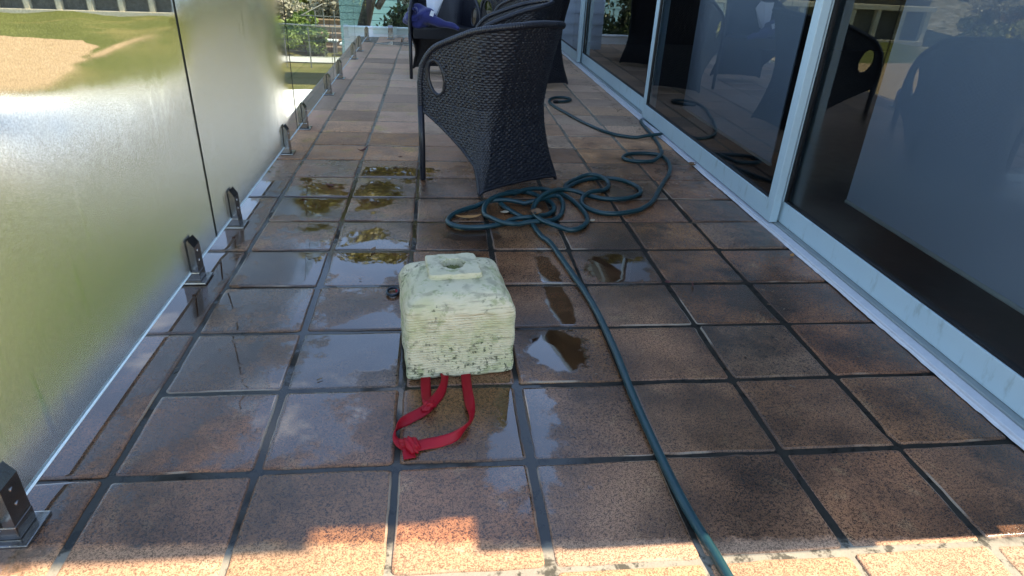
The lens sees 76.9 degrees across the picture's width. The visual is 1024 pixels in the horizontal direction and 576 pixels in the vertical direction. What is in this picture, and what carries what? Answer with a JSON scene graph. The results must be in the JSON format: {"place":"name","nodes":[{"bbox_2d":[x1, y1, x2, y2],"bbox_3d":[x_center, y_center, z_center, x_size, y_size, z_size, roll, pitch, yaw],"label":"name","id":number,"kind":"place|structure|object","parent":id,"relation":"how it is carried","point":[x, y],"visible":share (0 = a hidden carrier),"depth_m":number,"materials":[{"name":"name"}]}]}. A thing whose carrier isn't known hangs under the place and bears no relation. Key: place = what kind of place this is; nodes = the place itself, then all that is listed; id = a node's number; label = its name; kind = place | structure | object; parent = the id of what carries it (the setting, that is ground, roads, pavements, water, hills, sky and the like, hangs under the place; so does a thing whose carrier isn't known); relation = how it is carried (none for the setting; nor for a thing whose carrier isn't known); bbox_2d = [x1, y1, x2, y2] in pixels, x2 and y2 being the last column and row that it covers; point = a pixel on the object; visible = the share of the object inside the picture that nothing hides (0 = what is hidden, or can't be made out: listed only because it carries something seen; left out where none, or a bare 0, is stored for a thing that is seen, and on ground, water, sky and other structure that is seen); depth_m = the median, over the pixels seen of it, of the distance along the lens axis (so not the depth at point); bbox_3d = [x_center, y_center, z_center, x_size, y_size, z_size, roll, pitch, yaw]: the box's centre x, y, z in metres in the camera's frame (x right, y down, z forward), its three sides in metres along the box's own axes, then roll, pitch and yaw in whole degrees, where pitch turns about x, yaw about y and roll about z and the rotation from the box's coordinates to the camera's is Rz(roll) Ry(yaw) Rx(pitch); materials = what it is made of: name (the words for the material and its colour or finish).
{"place":"outdoors","nodes":[
{"label":"outdoors","id":0,"kind":"place"},
{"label":"deck slab","id":1,"kind":"structure","parent":0,"visible":0},
{"bbox_2d":[367,26,407,37],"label":"white wall","id":2,"kind":"structure","parent":1,"relation":"attached to","point":[371,34],"depth_m":9.18,"materials":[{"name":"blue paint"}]},
{"bbox_2d":[0,37,1023,575],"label":"tiled deck","id":3,"kind":"structure","parent":1,"relation":"on","point":[466,519],"depth_m":1.90,"materials":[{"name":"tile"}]},
{"bbox_2d":[0,461,51,549],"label":"glass spigot","id":4,"kind":"object","parent":3,"relation":"on","point":[22,522],"visible":1,"depth_m":1.39,"materials":[{"name":"silver metal"}]},
{"bbox_2d":[0,0,217,494],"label":"glass balustrade","id":5,"kind":"object","parent":3,"relation":"on","point":[105,210],"visible":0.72,"depth_m":1.71,"materials":[{"name":"clear glass"}]},
{"bbox_2d":[182,234,212,284],"bbox_3d":[-1.228,-0.111,2.468,0.108,0.178,0.100,-1,28,-6],"label":"glass spigot","id":6,"kind":"object","parent":3,"relation":"on","point":[199,275],"visible":0.6,"depth_m":2.46,"materials":[{"name":"silver metal"}]},
{"bbox_2d":[173,0,297,236],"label":"glass balustrade","id":7,"kind":"object","parent":3,"relation":"on","point":[237,62],"visible":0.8,"depth_m":3.03,"materials":[{"name":"glass"}]},
{"bbox_2d":[224,187,248,228],"bbox_3d":[-1.286,-0.370,2.955,0.108,0.178,0.100,-1,28,-6],"label":"glass spigot","id":8,"kind":"object","parent":3,"relation":"on","point":[237,221],"visible":0.72,"depth_m":2.95,"materials":[{"name":"silver metal"}]},
{"bbox_2d":[280,124,295,155],"bbox_3d":[-1.408,-0.920,3.986,0.108,0.178,0.100,-1,28,-6],"label":"glass spigot","id":9,"kind":"object","parent":3,"relation":"on","point":[287,151],"visible":0.66,"depth_m":3.98,"materials":[{"name":"silver metal"}]},
{"bbox_2d":[298,102,312,129],"bbox_3d":[-1.473,-1.210,4.530,0.108,0.178,0.100,-1,28,-6],"label":"glass spigot","id":10,"kind":"object","parent":3,"relation":"on","point":[305,125],"visible":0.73,"depth_m":4.52,"materials":[{"name":"silver metal"}]},
{"bbox_2d":[283,0,334,128],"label":"glass balustrade","id":11,"kind":"object","parent":3,"relation":"on","point":[309,40],"visible":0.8,"depth_m":4.75,"materials":[{"name":"clear glass"}]},
{"bbox_2d":[322,73,334,95],"bbox_3d":[-1.596,-1.761,5.566,0.108,0.178,0.100,-1,28,-6],"label":"glass spigot","id":12,"kind":"object","parent":3,"relation":"on","point":[329,92],"visible":0.64,"depth_m":5.56,"materials":[{"name":"silver metal"}]},
{"bbox_2d":[336,59,345,79],"bbox_3d":[-1.675,-2.116,6.233,0.108,0.178,0.100,-1,28,-6],"label":"glass spigot","id":13,"kind":"object","parent":3,"relation":"on","point":[340,76],"visible":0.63,"depth_m":6.22,"materials":[{"name":"silver metal"}]},
{"bbox_2d":[328,0,355,79],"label":"glass balustrade","id":14,"kind":"object","parent":3,"relation":"on","point":[341,23],"visible":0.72,"depth_m":6.41,"materials":[{"name":"clear glass"}]},
{"bbox_2d":[349,42,358,59],"bbox_3d":[-1.802,-2.687,7.304,0.108,0.178,0.100,-1,28,-6],"label":"glass spigot","id":15,"kind":"object","parent":3,"relation":"on","point":[354,57],"visible":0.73,"depth_m":7.30,"materials":[{"name":"silver metal"}]},
{"bbox_2d":[356,36,363,51],"bbox_3d":[-1.866,-2.977,7.849,0.108,0.178,0.100,-1,28,-6],"label":"glass spigot","id":16,"kind":"object","parent":3,"relation":"on","point":[360,46],"visible":0.63,"depth_m":7.84,"materials":[{"name":"silver metal"}]},
{"bbox_2d":[364,27,370,40],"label":"glass spigot","id":17,"kind":"object","parent":3,"relation":"on","point":[367,33],"visible":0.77,"depth_m":8.71,"materials":[{"name":"silver metal"}]},
{"bbox_2d":[353,0,366,50],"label":"glass balustrade","id":18,"kind":"object","parent":17,"relation":"attached to","point":[360,15],"visible":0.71,"depth_m":7.94,"materials":[{"name":"clear glass"}]},
{"bbox_2d":[387,25,394,39],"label":"glass spigot","id":19,"kind":"object","parent":3,"relation":"on","point":[390,31],"visible":1,"depth_m":8.94,"materials":[{"name":"silver metal"}]},
{"bbox_2d":[371,0,408,34],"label":"glass balustrade","id":20,"kind":"object","parent":19,"relation":"attached to","point":[385,13],"visible":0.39,"depth_m":8.87,"materials":[{"name":"clear glass"}]},
{"bbox_2d":[386,286,399,296],"bbox_3d":[-0.440,0.013,2.473,0.088,0.011,0.075,-1,28,-6],"label":"carabiner hook","id":21,"kind":"object","parent":3,"relation":"on","point":[397,289],"visible":0.73,"depth_m":2.46,"materials":[{"name":"metal"}]},
{"bbox_2d":[393,373,474,459],"bbox_3d":[-0.219,0.347,1.847,0.229,0.041,0.377,-1,28,-6],"label":"red strap","id":22,"kind":"object","parent":3,"relation":"on","point":[409,446],"visible":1,"depth_m":1.82,"materials":[{"name":"red fabric"}]},
{"bbox_2d":[408,0,481,78],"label":"wicker chair","id":23,"kind":"object","parent":3,"relation":"on","point":[458,13],"visible":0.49,"depth_m":6.45,"materials":[{"name":"black wicker"}]},
{"bbox_2d":[403,3,459,30],"bbox_3d":[-0.812,-2.620,6.226,0.553,0.218,0.351,26,35,36],"label":"jacket","id":24,"kind":"object","parent":23,"relation":"on","point":[422,16],"visible":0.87,"depth_m":6.20,"materials":[{"name":"blue fabric"}]},
{"bbox_2d":[426,0,442,15],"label":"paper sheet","id":25,"kind":"object","parent":24,"relation":"in","point":[435,5],"visible":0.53,"depth_m":6.28,"materials":[{"name":"white paper"}]},
{"bbox_2d":[398,253,515,379],"bbox_3d":[-0.186,0.071,2.090,0.341,0.296,0.334,-4,28,-12],"label":"sandstone block","id":26,"kind":"object","parent":3,"relation":"on","point":[458,314],"depth_m":1.96,"materials":[{"name":"beige stone"}]},
{"bbox_2d":[456,214,480,217],"bbox_3d":[-0.216,-0.356,3.193,0.130,0.018,0.035,-3,28,-12],"label":"dead leaf","id":27,"kind":"object","parent":3,"relation":"on","point":[467,216],"visible":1,"depth_m":3.20,"materials":[{"name":"brown plant"}]},
{"bbox_2d":[473,10,491,24],"bbox_3d":[-0.336,-3.217,8.073,0.690,0.525,0.690,-1,28,-6],"label":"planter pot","id":28,"kind":"object","parent":3,"relation":"on","point":[474,15],"visible":0.06,"depth_m":7.69,"materials":[{"name":"grey"}]},
{"bbox_2d":[400,0,491,26],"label":"grass plant","id":29,"kind":"object","parent":28,"relation":"in","point":[488,6],"depth_m":7.70,"materials":[{"name":"green plant"}]},
{"bbox_2d":[417,20,565,195],"bbox_3d":[-0.056,-0.999,3.493,0.726,0.892,0.580,-19,35,-35],"label":"wicker chair","id":30,"kind":"object","parent":3,"relation":"on","point":[483,110],"visible":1,"depth_m":3.35,"materials":[{"name":"black wicker"}]},
{"bbox_2d":[480,0,504,17],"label":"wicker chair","id":31,"kind":"object","parent":3,"relation":"on","point":[494,4],"visible":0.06,"depth_m":7.28,"materials":[{"name":"black wicker"}]},
{"bbox_2d":[475,0,554,27],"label":"wicker chair","id":32,"kind":"object","parent":3,"relation":"on","point":[533,10],"visible":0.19,"depth_m":4.39,"materials":[{"name":"black wicker"}]},
{"bbox_2d":[494,0,569,83],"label":"wicker chair","id":33,"kind":"object","parent":3,"relation":"on","point":[558,12],"visible":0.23,"depth_m":6.05,"materials":[{"name":"black wicker"}]},
{"bbox_2d":[531,208,541,213],"bbox_3d":[0.119,-0.373,3.168,0.062,0.016,0.059,-15,33,-30],"label":"dead leaf","id":34,"kind":"object","parent":3,"relation":"on","point":[537,210],"visible":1,"depth_m":3.18,"materials":[{"name":"brown plant"}]},
{"bbox_2d":[175,59,928,390],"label":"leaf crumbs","id":35,"kind":"object","parent":3,"relation":"on","point":[625,223],"visible":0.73,"depth_m":3.72,"materials":[{"name":"brown plant"}]},
{"bbox_2d":[445,96,733,575],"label":"garden hose","id":36,"kind":"object","parent":3,"relation":"on","point":[700,531],"visible":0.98,"depth_m":3.16,"materials":[{"name":"green rubber"}]},
{"bbox_2d":[585,0,1023,368],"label":"house","id":37,"kind":"structure","parent":1,"relation":"on","point":[619,38],"depth_m":5.49,"materials":[{"name":"glass"}]},
{"bbox_2d":[682,0,809,165],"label":"window blind","id":38,"kind":"object","parent":37,"relation":"hanging from","point":[743,61],"depth_m":4.13,"materials":[{"name":"fabric"}]},
{"bbox_2d":[561,49,1023,449],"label":"door track","id":39,"kind":"structure","parent":37,"relation":"attached to","point":[1000,415],"depth_m":2.44,"materials":[{"name":"grey metal"}]},
{"bbox_2d":[561,0,585,61],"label":"sliding door","id":40,"kind":"structure","parent":39,"relation":"attached to","point":[571,39],"depth_m":7.87,"materials":[{"name":"white metal"}]},
{"bbox_2d":[580,0,670,110],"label":"sliding door","id":41,"kind":"structure","parent":39,"relation":"attached to","point":[631,94],"depth_m":5.84,"materials":[{"name":"white metal"}]},
{"bbox_2d":[641,0,831,221],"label":"sliding door","id":42,"kind":"structure","parent":39,"relation":"attached to","point":[761,201],"depth_m":3.35,"materials":[{"name":"white metal"}]},
{"bbox_2d":[777,0,1023,418],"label":"sliding door","id":43,"kind":"structure","parent":39,"relation":"attached to","point":[999,375],"depth_m":2.44,"materials":[{"name":"white metal"}]},
{"bbox_2d":[845,0,1023,314],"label":"window blind","id":44,"kind":"object","parent":37,"relation":"hanging from","point":[938,176],"depth_m":2.46,"materials":[{"name":"fabric"}]},
{"bbox_3d":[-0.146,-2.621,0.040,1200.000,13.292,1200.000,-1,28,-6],"label":"lawn ground","id":45,"kind":"structure","parent":0,"visible":0},
{"bbox_2d":[366,0,371,25],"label":"tree","id":46,"kind":"object","parent":45,"relation":"on","point":[369,10],"visible":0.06,"depth_m":12.80,"materials":[{"name":"brown plant"}]}
]}

